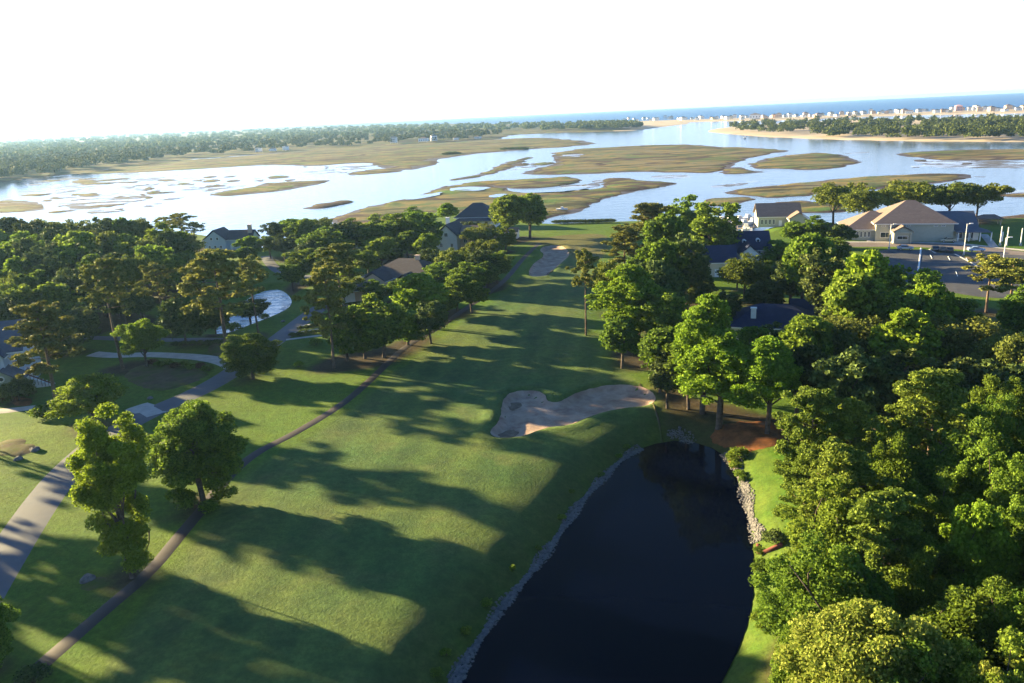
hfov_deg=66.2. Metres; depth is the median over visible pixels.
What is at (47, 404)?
shrub
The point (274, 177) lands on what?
marsh island
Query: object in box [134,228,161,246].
oak tree
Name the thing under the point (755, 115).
beach house
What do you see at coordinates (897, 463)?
oak tree
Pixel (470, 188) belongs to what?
marsh pool
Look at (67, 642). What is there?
cart path
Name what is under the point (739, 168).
mud bank
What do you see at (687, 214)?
oak tree
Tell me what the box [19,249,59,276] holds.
oak tree
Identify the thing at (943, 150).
mud bank
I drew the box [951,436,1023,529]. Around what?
oak tree
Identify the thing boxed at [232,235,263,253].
oak tree
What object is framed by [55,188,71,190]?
mud flat
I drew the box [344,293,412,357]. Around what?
oak tree
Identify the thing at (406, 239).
oak tree
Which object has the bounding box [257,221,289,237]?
oak tree
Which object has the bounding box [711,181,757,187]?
mud flat
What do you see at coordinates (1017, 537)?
oak tree
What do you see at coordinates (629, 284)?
maple tree
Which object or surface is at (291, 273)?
oak tree
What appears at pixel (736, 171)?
marsh island
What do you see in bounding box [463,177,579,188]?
marsh island
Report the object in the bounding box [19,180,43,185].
mud flat
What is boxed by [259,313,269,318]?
shrub
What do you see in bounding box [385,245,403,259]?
oak tree
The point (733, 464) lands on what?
shrub
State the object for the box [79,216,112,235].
oak tree
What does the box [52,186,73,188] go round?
mud flat
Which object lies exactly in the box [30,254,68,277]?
oak tree
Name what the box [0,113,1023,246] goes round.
river water
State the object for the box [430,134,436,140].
beach house
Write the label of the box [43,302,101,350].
cedar tree
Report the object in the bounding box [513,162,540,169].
mud flat
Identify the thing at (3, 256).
oak tree
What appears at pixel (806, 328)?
oak tree
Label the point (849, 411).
pine tree
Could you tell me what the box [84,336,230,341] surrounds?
back lane
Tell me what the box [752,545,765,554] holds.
shrub
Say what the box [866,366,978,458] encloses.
pine tree
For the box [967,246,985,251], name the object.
parked car
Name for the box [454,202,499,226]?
house
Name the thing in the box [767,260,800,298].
oak tree
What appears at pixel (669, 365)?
oak tree
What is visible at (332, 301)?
pine tree
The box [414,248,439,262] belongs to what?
oak tree
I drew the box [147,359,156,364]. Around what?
shrub
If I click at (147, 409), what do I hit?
driveway apron
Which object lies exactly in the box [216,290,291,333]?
lagoon water
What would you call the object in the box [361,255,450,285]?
house
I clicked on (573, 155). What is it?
marsh pool
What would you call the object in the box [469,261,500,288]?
oak tree
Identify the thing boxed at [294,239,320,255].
oak tree
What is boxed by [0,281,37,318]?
oak tree
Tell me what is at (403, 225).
oak tree
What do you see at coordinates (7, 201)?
marsh island
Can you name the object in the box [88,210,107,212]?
mud flat
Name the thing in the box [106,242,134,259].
oak tree
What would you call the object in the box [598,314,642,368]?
oak tree
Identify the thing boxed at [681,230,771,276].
house
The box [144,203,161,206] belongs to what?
mud flat
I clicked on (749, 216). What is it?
motor boat
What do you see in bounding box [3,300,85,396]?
pine tree
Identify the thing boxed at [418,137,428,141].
beach house
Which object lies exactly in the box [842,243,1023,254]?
drive lane
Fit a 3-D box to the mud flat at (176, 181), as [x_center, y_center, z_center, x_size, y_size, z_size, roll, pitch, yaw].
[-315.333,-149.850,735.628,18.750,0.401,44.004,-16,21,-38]
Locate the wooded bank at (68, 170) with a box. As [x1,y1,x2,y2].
[0,124,627,181]
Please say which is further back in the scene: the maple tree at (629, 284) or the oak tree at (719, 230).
the oak tree at (719, 230)
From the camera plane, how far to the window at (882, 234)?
253.44 m
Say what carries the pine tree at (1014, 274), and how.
on the ground
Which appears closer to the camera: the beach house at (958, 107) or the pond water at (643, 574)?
the pond water at (643, 574)
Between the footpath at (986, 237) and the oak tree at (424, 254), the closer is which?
the oak tree at (424, 254)
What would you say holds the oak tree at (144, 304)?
on the ground
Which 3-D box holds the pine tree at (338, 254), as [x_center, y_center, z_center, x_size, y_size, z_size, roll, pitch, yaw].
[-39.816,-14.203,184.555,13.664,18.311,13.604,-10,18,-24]
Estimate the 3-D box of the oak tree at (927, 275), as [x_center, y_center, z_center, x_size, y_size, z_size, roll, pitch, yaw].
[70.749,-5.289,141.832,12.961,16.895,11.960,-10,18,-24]
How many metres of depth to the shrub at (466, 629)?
73.71 m
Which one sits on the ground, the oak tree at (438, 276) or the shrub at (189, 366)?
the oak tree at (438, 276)
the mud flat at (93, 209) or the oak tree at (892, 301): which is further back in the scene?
the mud flat at (93, 209)
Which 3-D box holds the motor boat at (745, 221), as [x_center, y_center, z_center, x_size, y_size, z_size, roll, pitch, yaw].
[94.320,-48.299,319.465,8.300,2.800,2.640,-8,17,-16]
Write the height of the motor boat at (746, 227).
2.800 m
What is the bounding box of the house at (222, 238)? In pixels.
[201,224,260,249]
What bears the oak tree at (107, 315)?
on the ground
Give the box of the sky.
[0,0,1023,138]
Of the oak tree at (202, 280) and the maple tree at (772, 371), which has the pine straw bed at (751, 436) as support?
the maple tree at (772, 371)
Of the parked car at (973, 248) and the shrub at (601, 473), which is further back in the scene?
the parked car at (973, 248)
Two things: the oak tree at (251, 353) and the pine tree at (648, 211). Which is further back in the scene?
the pine tree at (648, 211)
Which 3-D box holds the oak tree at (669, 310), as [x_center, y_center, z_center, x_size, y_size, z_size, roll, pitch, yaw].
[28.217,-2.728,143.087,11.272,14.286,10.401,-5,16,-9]
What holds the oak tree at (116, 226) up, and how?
on the ground
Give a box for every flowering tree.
[771,597,962,682]
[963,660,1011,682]
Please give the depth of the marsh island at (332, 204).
467.40 m
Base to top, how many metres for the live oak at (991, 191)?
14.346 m
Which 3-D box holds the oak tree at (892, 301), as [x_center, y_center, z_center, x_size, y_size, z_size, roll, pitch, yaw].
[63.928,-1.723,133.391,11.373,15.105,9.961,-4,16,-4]
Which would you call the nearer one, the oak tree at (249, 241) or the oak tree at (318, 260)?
the oak tree at (318, 260)
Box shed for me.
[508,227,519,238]
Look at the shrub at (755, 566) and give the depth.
81.55 m
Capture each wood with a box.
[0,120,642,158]
[565,119,643,128]
[729,113,1023,137]
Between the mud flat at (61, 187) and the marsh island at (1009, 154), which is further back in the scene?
the mud flat at (61, 187)
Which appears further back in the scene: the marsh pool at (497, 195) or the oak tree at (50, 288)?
the marsh pool at (497, 195)
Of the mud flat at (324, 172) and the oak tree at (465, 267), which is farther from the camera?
the mud flat at (324, 172)
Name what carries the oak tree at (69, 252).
on the ground
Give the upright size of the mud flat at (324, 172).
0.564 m
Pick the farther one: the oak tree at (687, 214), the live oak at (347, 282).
the oak tree at (687, 214)
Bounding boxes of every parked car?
[897,244,913,249]
[931,246,939,250]
[939,246,946,251]
[940,237,956,241]
[946,247,953,252]
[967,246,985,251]
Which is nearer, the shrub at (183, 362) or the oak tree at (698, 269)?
the shrub at (183, 362)
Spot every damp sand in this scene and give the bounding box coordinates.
[498,430,518,437]
[508,402,521,409]
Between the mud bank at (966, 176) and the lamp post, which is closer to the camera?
the lamp post
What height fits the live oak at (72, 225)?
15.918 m
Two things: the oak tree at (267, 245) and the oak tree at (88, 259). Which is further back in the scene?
the oak tree at (267, 245)
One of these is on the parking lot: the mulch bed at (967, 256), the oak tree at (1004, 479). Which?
the mulch bed at (967, 256)
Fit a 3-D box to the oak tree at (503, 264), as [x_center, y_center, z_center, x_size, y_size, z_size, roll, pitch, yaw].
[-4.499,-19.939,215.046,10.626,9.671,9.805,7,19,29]
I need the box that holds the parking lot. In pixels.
[878,249,1023,297]
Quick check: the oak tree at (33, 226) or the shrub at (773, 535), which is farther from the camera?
the oak tree at (33, 226)
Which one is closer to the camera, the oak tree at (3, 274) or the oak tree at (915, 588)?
the oak tree at (915, 588)
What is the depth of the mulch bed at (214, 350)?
164.12 m
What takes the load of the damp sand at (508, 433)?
on the bunker sand at (531, 414)
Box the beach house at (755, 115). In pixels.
[750,113,760,118]
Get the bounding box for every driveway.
[0,405,34,412]
[87,352,225,367]
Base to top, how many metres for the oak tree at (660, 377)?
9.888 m
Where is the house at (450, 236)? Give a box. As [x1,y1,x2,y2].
[436,217,494,250]
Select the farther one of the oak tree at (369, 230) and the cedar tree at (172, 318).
the oak tree at (369, 230)
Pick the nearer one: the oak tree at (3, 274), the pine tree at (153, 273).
the pine tree at (153, 273)
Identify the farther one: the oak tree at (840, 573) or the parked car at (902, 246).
the parked car at (902, 246)
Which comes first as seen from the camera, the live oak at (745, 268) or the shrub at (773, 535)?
the shrub at (773, 535)
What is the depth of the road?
100.51 m
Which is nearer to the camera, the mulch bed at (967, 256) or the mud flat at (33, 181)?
the mulch bed at (967, 256)
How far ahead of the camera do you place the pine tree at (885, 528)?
61.35 m
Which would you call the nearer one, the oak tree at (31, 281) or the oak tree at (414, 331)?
the oak tree at (414, 331)
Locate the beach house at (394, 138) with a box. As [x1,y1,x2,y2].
[390,136,397,143]
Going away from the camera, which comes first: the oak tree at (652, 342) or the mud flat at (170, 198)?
the oak tree at (652, 342)
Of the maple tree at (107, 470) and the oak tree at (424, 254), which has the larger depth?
the oak tree at (424, 254)
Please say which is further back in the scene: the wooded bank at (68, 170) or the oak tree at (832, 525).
the wooded bank at (68, 170)
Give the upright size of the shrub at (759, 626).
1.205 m
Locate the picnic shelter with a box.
[976,214,1003,224]
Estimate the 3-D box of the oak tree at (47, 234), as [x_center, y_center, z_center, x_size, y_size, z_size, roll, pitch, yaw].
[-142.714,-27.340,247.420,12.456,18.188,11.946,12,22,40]
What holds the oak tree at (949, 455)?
on the ground
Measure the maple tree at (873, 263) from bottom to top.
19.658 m
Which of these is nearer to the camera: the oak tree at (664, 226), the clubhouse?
the oak tree at (664, 226)
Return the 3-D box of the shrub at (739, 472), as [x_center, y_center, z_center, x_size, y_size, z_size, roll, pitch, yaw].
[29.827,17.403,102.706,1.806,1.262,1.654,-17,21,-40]
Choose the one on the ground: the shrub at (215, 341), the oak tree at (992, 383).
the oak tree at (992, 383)
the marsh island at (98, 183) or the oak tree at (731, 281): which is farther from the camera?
the marsh island at (98, 183)
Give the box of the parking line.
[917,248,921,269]
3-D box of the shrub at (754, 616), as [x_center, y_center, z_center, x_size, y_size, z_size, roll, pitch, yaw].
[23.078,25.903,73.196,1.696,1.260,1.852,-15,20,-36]
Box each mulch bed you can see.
[0,439,34,456]
[12,396,31,405]
[80,577,106,590]
[124,364,207,390]
[207,344,223,355]
[960,252,973,258]
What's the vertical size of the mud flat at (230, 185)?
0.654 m
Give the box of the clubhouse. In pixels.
[837,200,1003,243]
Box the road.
[0,306,326,602]
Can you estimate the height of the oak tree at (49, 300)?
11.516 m
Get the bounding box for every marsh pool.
[406,192,441,198]
[450,187,489,190]
[489,194,505,196]
[529,187,586,191]
[559,154,582,156]
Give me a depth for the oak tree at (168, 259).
207.97 m
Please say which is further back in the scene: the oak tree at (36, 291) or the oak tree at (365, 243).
the oak tree at (365, 243)
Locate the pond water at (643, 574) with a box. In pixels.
[455,441,753,682]
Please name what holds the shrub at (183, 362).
on the mulch bed at (156, 378)
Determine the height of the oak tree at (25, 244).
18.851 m
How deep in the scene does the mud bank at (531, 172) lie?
651.11 m
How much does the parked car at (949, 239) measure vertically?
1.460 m
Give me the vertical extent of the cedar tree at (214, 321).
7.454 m
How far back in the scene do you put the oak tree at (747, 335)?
137.53 m
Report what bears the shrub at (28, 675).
on the ground
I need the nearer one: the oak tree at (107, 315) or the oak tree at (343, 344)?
the oak tree at (343, 344)
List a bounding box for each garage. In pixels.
[0,364,31,384]
[343,281,367,302]
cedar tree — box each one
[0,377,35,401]
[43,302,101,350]
[153,296,210,344]
[198,305,229,334]
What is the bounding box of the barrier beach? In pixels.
[639,109,1023,123]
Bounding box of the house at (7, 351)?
[0,318,50,387]
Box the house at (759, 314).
[730,298,817,340]
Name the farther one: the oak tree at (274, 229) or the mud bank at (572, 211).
the mud bank at (572, 211)
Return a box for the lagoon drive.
[261,256,310,278]
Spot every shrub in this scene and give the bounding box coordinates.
[0,388,23,402]
[12,661,53,682]
[23,404,51,417]
[36,400,56,410]
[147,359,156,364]
[153,360,164,366]
[162,359,174,364]
[169,341,180,345]
[169,362,181,368]
[178,340,188,345]
[178,360,189,366]
[184,363,195,369]
[187,340,196,345]
[194,340,203,344]
[194,362,206,368]
[201,364,214,370]
[210,339,219,343]
[226,322,242,331]
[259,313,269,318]
[294,361,304,366]
[308,338,322,344]
[429,666,444,677]
[439,648,451,656]
[460,625,470,634]
[481,597,491,606]
[509,564,515,571]
[557,514,566,519]
[597,471,605,476]
[615,453,622,457]
[725,446,749,458]
[727,457,741,462]
[729,461,742,468]
[733,469,746,475]
[738,475,747,480]
[748,610,766,621]
[749,561,767,571]
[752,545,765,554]
[753,604,764,611]
[753,621,767,631]
[754,557,764,563]
[761,528,788,543]
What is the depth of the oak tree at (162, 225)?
234.41 m
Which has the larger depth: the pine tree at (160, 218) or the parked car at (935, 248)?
the pine tree at (160, 218)
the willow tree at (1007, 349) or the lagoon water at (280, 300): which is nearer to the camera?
the willow tree at (1007, 349)
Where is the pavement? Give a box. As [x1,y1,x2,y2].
[846,241,1023,250]
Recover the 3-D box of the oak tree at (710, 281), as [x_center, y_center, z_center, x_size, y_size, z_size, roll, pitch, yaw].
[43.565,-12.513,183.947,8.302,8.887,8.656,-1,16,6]
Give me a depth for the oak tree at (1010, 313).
140.30 m
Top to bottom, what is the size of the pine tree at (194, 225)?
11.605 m
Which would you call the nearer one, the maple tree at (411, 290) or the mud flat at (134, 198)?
the maple tree at (411, 290)
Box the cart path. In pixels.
[13,243,541,682]
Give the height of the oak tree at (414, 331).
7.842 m
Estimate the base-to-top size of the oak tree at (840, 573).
15.470 m
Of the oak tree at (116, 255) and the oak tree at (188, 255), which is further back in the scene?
the oak tree at (188, 255)
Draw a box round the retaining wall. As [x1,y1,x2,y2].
[756,542,782,553]
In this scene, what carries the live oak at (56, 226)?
on the ground
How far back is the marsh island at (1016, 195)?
369.84 m
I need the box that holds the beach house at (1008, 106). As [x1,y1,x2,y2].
[1004,104,1012,108]
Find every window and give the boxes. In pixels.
[880,232,890,237]
[897,236,907,239]
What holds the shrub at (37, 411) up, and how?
on the ground
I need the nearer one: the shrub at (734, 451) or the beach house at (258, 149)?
the shrub at (734, 451)
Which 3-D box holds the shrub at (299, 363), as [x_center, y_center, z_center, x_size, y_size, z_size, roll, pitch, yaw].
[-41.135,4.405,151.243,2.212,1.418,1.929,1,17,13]
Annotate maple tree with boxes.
[44,372,128,421]
[64,401,153,578]
[110,318,171,366]
[336,268,355,279]
[389,272,449,310]
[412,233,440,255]
[436,203,459,216]
[584,263,661,351]
[668,293,735,414]
[675,328,755,429]
[723,335,805,433]
[830,249,902,287]
[866,308,954,369]
[903,281,960,324]
[931,498,1023,610]
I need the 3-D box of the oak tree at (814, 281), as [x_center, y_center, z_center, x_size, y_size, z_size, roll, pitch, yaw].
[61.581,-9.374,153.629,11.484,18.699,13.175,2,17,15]
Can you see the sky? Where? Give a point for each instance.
(68, 67)
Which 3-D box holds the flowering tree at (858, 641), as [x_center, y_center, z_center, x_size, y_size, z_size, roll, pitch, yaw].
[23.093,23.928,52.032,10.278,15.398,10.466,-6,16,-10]
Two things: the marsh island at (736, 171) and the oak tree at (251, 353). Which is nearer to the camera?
the oak tree at (251, 353)
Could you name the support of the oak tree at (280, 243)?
on the ground
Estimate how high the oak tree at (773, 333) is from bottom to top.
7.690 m
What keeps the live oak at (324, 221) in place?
on the ground
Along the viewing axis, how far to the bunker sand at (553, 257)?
251.01 m
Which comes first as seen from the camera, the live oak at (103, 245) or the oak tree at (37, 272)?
the oak tree at (37, 272)
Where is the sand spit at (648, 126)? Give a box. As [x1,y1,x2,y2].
[614,122,686,130]
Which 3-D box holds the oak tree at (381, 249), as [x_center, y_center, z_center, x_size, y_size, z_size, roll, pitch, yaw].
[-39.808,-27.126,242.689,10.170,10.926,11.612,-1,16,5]
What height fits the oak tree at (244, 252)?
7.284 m
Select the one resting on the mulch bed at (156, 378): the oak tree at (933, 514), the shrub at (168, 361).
the shrub at (168, 361)
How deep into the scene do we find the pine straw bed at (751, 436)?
111.67 m
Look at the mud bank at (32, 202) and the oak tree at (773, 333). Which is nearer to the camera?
the oak tree at (773, 333)
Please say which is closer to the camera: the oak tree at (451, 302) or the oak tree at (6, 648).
the oak tree at (6, 648)
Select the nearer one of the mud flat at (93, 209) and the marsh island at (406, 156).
the mud flat at (93, 209)
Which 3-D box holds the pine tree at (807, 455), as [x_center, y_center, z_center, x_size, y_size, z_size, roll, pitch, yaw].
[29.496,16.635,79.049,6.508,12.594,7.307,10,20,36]
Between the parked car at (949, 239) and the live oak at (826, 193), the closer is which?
the parked car at (949, 239)
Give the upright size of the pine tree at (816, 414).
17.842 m
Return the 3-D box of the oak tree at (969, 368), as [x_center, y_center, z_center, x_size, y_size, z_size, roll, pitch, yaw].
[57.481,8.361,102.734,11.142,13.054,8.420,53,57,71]
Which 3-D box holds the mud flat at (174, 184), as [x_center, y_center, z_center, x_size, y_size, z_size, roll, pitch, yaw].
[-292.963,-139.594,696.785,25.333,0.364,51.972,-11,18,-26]
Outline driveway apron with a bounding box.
[126,403,167,416]
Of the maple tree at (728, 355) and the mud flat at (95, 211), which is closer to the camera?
the maple tree at (728, 355)
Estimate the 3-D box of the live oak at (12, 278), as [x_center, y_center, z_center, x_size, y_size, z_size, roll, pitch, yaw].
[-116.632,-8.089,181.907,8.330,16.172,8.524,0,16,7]
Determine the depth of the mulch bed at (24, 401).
137.73 m
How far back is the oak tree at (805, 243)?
163.43 m
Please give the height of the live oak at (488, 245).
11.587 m
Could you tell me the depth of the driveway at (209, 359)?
162.70 m
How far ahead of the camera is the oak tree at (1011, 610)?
51.71 m
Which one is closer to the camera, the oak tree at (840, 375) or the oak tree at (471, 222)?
the oak tree at (840, 375)
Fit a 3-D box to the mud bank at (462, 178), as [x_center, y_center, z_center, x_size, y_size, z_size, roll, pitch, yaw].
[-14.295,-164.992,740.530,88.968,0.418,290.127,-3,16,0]
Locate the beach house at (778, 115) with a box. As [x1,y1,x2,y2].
[775,113,781,117]
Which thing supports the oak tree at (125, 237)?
on the ground
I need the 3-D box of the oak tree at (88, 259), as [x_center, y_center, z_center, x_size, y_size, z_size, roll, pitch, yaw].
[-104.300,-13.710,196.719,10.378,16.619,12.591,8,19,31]
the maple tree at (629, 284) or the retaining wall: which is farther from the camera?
the maple tree at (629, 284)
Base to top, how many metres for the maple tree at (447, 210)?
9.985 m
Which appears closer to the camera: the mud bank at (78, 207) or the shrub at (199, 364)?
the shrub at (199, 364)
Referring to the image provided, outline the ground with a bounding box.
[0,214,1023,682]
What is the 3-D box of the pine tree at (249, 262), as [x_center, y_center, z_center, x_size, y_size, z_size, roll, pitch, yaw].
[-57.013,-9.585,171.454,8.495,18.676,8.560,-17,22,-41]
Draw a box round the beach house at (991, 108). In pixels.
[987,106,995,110]
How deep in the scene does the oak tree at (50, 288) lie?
175.27 m
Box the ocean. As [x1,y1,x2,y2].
[0,93,1023,140]
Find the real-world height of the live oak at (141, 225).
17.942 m
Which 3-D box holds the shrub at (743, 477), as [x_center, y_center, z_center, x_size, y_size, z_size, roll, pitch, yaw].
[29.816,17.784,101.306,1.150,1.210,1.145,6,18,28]
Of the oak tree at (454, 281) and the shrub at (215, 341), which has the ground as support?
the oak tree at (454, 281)
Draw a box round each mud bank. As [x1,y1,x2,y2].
[0,201,43,211]
[69,192,151,208]
[78,138,591,174]
[209,180,327,195]
[332,178,675,223]
[348,168,401,174]
[450,157,533,180]
[489,178,581,187]
[521,145,786,174]
[718,167,761,173]
[724,174,971,197]
[750,153,860,169]
[789,200,846,212]
[897,149,1023,159]
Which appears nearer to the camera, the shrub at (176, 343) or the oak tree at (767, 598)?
the oak tree at (767, 598)
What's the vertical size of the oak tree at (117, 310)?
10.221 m
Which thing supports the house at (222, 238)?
on the ground
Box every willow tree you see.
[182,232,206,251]
[823,314,885,357]
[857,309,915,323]
[910,313,1021,369]
[963,331,1023,367]
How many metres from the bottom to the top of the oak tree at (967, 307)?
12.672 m
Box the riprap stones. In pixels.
[446,426,766,682]
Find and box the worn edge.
[639,383,663,442]
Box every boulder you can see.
[13,456,22,460]
[29,446,39,451]
[79,573,95,583]
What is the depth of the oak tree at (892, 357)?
101.79 m
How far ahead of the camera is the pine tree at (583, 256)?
158.01 m
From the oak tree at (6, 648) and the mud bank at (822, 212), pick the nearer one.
the oak tree at (6, 648)
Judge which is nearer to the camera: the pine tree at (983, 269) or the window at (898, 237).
the pine tree at (983, 269)
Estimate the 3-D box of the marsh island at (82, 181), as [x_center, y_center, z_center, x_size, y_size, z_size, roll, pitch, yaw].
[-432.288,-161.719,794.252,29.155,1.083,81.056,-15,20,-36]
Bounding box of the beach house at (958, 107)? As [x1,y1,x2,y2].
[954,105,962,111]
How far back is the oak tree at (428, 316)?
159.56 m
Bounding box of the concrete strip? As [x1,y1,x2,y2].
[286,335,321,339]
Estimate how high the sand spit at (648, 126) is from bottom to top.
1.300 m
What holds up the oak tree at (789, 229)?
on the ground
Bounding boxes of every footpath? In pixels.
[954,240,964,243]
[981,234,997,246]
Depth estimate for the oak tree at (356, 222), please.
285.11 m
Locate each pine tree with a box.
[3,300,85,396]
[75,257,142,368]
[126,262,179,337]
[149,216,183,229]
[162,213,197,230]
[176,248,259,351]
[180,221,205,250]
[234,254,269,333]
[291,262,351,368]
[312,242,364,314]
[565,248,599,335]
[600,226,645,263]
[610,202,672,235]
[771,443,824,518]
[772,385,850,482]
[794,436,902,522]
[798,396,879,490]
[831,486,940,619]
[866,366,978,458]
[960,253,1010,312]
[979,257,1023,295]
[999,650,1023,668]
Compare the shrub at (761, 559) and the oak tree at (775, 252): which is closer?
the shrub at (761, 559)
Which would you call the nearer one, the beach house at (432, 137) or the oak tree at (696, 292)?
the oak tree at (696, 292)
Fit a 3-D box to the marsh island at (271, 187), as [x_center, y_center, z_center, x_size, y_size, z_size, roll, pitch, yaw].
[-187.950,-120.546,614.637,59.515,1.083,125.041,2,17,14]
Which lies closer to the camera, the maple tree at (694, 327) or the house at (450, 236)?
the maple tree at (694, 327)
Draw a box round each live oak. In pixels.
[0,271,26,290]
[31,218,70,233]
[62,219,93,230]
[95,231,118,256]
[116,253,152,319]
[117,217,156,238]
[314,217,332,226]
[331,277,365,305]
[433,247,469,270]
[457,223,497,241]
[459,239,504,254]
[594,259,620,288]
[715,252,772,302]
[810,182,867,223]
[838,187,899,213]
[882,179,945,204]
[916,181,977,210]
[947,182,1016,215]
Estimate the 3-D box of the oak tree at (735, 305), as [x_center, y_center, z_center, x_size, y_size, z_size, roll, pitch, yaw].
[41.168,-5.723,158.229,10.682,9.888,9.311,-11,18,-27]
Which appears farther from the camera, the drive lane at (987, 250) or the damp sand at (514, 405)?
the drive lane at (987, 250)
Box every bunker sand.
[490,384,655,436]
[529,245,568,276]
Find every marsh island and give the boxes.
[0,200,19,202]
[0,201,44,212]
[21,194,49,195]
[47,210,68,212]
[70,193,94,195]
[71,180,97,183]
[76,138,596,174]
[84,182,111,184]
[91,193,152,206]
[98,178,128,180]
[210,180,329,195]
[269,176,285,178]
[309,200,352,207]
[330,178,676,222]
[350,168,400,174]
[451,158,529,179]
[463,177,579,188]
[533,144,787,174]
[533,162,548,164]
[706,197,755,205]
[722,168,752,173]
[730,173,965,197]
[749,153,857,168]
[775,201,845,212]
[900,149,1023,159]
[1000,194,1023,196]
[1002,214,1023,218]
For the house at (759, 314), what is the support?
on the ground
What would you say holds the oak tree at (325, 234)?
on the ground
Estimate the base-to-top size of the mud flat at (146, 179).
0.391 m
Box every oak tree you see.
[0,216,28,233]
[0,229,11,242]
[0,230,45,257]
[0,251,11,269]
[0,255,41,276]
[0,271,7,280]
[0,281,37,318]
[0,296,21,320]
[0,595,21,666]
[10,237,44,257]
[11,218,50,240]
[15,273,45,289]
[15,288,56,306]
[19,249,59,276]
[20,298,55,320]
[26,230,42,239]
[29,269,52,285]
[30,240,62,255]
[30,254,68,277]
[37,227,68,244]
[37,282,76,307]
[49,230,103,257]
[50,290,84,309]
[51,242,92,267]
[51,267,88,291]
[59,269,104,306]
[65,243,101,269]
[75,254,105,315]
[78,270,108,317]
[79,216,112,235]
[90,217,112,234]
[90,228,115,253]
[94,252,130,318]
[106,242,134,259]
[106,285,135,323]
[110,217,143,238]
[112,233,140,251]
[127,240,165,287]
[127,292,156,317]
[133,244,185,300]
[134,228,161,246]
[143,221,188,241]
[145,399,248,514]
[148,230,194,282]
[172,249,197,280]
[197,274,214,288]
[218,333,282,379]
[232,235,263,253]
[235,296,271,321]
[237,246,257,259]
[256,236,273,257]
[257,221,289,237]
[270,233,298,260]
[273,264,304,290]
[278,218,300,233]
[281,248,318,278]
[283,218,318,241]
[294,231,321,252]
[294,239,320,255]
[306,226,354,252]
[307,247,341,280]
[309,224,329,231]
[325,304,365,360]
[330,219,362,256]
[337,318,381,358]
[341,218,361,248]
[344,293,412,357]
[351,222,383,246]
[353,250,381,272]
[358,279,387,301]
[360,238,374,251]
[365,236,400,265]
[366,213,391,223]
[374,220,399,237]
[375,213,413,256]
[382,278,401,298]
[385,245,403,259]
[394,230,420,257]
[397,311,432,344]
[401,206,423,221]
[404,211,444,240]
[413,300,448,343]
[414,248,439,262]
[422,261,451,283]
[441,286,462,312]
[444,273,472,311]
[447,261,485,281]
[454,281,490,312]
[460,249,497,274]
[463,220,479,224]
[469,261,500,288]
[485,250,514,283]
[488,194,531,232]
[491,225,516,252]
[518,192,550,237]
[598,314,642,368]
[626,238,690,283]
[629,298,657,335]
[636,258,689,302]
[637,325,675,392]
[639,286,689,332]
[641,213,690,249]
[648,349,678,408]
[662,343,698,409]
[664,194,710,231]
[669,230,711,309]
[688,200,742,244]
[688,274,715,293]
[688,284,718,304]
[703,289,746,317]
[719,267,747,289]
[736,326,769,349]
[743,279,786,304]
[748,529,900,639]
[749,260,781,287]
[756,554,810,635]
[759,239,788,264]
[760,321,788,340]
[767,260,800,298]
[767,604,810,682]
[777,474,867,569]
[778,313,836,356]
[779,221,805,238]
[781,233,836,298]
[790,342,830,413]
[795,215,831,238]
[797,247,846,306]
[808,344,897,414]
[814,305,833,320]
[821,272,888,325]
[825,224,858,244]
[827,237,851,258]
[857,423,923,563]
[865,348,942,417]
[871,289,926,324]
[879,262,942,292]
[879,532,967,630]
[886,634,962,682]
[896,470,976,579]
[906,575,1023,672]
[913,416,1013,504]
[935,356,1004,442]
[942,625,1023,682]
[945,297,983,326]
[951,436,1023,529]
[958,373,1023,453]
[964,393,1023,462]
[974,358,1023,407]
[983,588,1023,679]
[994,494,1023,584]
[996,284,1023,336]
[1009,524,1023,603]
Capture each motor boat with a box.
[736,219,752,225]
[743,214,754,219]
[743,224,749,230]
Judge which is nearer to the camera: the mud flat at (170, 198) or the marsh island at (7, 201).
the mud flat at (170, 198)
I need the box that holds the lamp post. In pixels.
[963,223,973,254]
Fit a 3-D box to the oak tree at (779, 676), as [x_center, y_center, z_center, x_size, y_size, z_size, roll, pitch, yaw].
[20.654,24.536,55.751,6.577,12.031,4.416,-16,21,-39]
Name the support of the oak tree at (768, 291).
on the ground
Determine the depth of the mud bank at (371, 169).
748.38 m
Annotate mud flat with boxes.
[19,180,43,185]
[30,180,60,182]
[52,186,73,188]
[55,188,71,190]
[59,178,81,179]
[60,193,145,206]
[73,184,101,187]
[84,208,99,210]
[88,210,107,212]
[91,210,123,213]
[111,172,144,174]
[112,179,139,181]
[117,186,134,188]
[134,178,165,180]
[136,183,160,188]
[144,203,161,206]
[160,196,184,199]
[166,180,181,182]
[168,183,195,185]
[178,183,246,191]
[301,171,314,174]
[315,171,331,173]
[331,164,378,175]
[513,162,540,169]
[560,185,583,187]
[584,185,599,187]
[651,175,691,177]
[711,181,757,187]
[911,165,930,167]
[917,160,1023,167]
[1006,190,1023,193]
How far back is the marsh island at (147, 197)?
530.30 m
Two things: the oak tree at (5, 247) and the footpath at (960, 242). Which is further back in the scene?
the footpath at (960, 242)
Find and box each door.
[343,293,355,302]
[972,233,978,239]
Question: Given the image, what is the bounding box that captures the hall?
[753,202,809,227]
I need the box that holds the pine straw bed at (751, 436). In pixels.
[710,421,787,451]
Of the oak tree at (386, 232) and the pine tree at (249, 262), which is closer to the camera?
the pine tree at (249, 262)
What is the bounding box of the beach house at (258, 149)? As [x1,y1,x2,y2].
[255,147,261,151]
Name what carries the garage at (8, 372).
on the ground
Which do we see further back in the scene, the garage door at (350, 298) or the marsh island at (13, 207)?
the marsh island at (13, 207)

